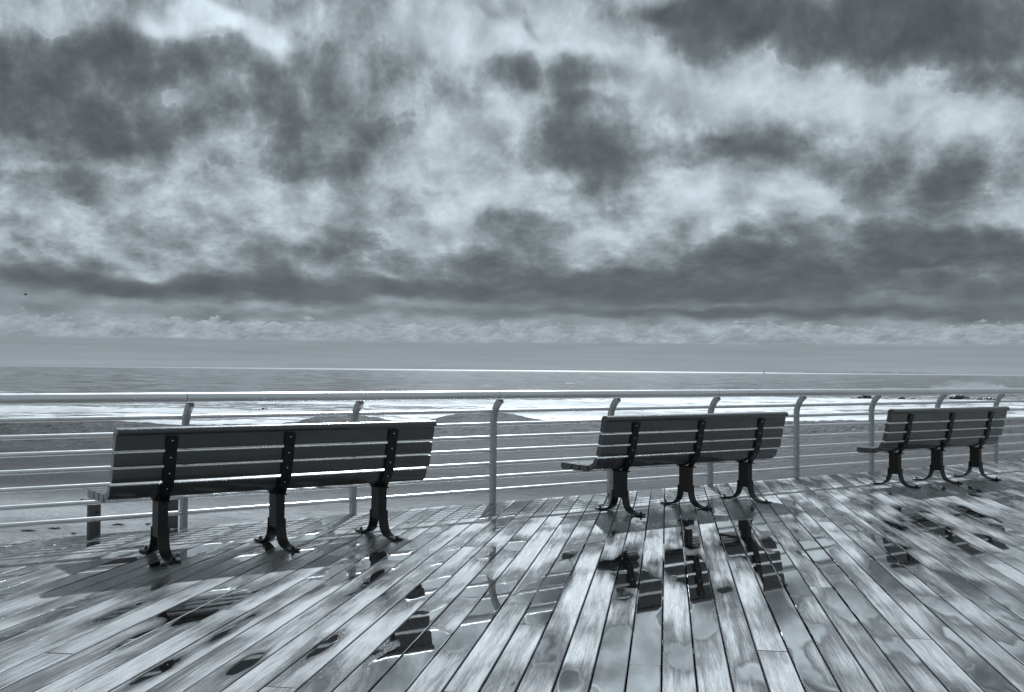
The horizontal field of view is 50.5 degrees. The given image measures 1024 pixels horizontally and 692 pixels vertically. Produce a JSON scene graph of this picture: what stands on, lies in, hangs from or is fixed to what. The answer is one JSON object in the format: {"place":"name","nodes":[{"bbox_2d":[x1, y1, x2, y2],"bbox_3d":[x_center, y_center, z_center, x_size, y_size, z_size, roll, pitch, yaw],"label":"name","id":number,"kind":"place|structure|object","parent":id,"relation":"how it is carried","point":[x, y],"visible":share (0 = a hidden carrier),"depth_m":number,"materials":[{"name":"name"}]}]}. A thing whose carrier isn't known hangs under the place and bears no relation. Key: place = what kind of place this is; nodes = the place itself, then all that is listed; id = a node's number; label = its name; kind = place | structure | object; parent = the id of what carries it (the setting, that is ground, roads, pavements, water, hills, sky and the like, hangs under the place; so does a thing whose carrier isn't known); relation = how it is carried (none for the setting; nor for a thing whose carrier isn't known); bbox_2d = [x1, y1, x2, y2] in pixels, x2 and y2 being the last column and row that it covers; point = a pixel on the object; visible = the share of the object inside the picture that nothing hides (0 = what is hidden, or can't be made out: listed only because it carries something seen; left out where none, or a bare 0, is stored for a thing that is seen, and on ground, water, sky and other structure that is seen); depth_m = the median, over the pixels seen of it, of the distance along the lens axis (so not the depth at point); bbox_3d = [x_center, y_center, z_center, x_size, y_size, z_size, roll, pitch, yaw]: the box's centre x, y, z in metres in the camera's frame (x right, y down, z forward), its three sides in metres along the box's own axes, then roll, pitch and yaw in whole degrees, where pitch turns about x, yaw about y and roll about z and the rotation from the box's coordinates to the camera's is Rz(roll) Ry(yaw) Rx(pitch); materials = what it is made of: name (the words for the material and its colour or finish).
{"place":"outdoors","nodes":[
{"label":"outdoors","id":0,"kind":"place"},
{"bbox_2d":[0,365,1023,424],"bbox_3d":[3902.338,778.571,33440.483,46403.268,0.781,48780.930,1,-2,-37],"label":"sea","id":1,"kind":"structure","parent":0,"point":[65,379],"depth_m":243.66,"materials":[{"name":"liquid"}]},
{"bbox_2d":[857,395,872,398],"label":"rock","id":2,"kind":"object","parent":1,"relation":"in","point":[865,397],"visible":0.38,"depth_m":164.13,"materials":[{"name":"grey stone"}]},
{"bbox_2d":[947,394,969,398],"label":"rock","id":3,"kind":"object","parent":1,"relation":"in","point":[957,396],"visible":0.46,"depth_m":169.50,"materials":[{"name":"grey stone"}]},
{"bbox_2d":[0,413,1023,691],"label":"beach sand","id":4,"kind":"structure","parent":0,"point":[34,497],"depth_m":27.06,"materials":[{"name":"grey sand"}]},
{"bbox_2d":[81,498,177,534],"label":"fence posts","id":5,"kind":"object","parent":4,"relation":"on","point":[93,528],"visible":0.13,"depth_m":8.63,"materials":[{"name":"wood"}]},
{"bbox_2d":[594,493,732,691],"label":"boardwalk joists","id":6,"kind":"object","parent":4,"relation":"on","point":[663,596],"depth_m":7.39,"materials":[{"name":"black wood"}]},
{"bbox_2d":[0,459,1023,691],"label":"boardwalk deck","id":7,"kind":"structure","parent":6,"relation":"on","point":[854,582],"depth_m":6.28,"materials":[{"name":"grey wood"}]},
{"bbox_2d":[87,420,436,563],"bbox_3d":[-1.775,1.024,8.108,2.495,0.911,0.732,1,-2,-37],"label":"bench","id":8,"kind":"object","parent":7,"relation":"on","point":[168,479],"visible":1,"depth_m":7.86,"materials":[{"name":"grey wood"}]},
{"bbox_2d":[0,388,1023,528],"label":"railing","id":9,"kind":"object","parent":7,"relation":"attached to","point":[189,399],"visible":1,"depth_m":10.50,"materials":[{"name":"grey metal"}]},
{"bbox_2d":[561,412,787,515],"bbox_3d":[1.680,1.113,10.700,2.495,0.911,0.732,1,-2,-37],"label":"bench","id":10,"kind":"object","parent":7,"relation":"on","point":[764,444],"visible":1,"depth_m":10.46,"materials":[{"name":"grey wood"}]},
{"bbox_2d":[857,406,1009,487],"bbox_3d":[5.200,1.202,13.278,2.495,0.911,0.632,1,-2,-37],"label":"bench","id":11,"kind":"object","parent":7,"relation":"on","point":[898,443],"visible":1,"depth_m":13.10,"materials":[{"name":"grey wood"}]},
{"bbox_2d":[0,0,1023,374],"label":"sky","id":12,"kind":"structure","parent":0,"point":[775,186],"materials":[{"name":"grey"}]},
{"bbox_2d":[777,371,938,373],"bbox_3d":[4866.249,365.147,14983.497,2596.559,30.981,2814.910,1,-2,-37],"label":"land","id":13,"kind":"structure","parent":0,"point":[883,372],"depth_m":14301.48,"materials":[{"name":"grey"}]}
]}

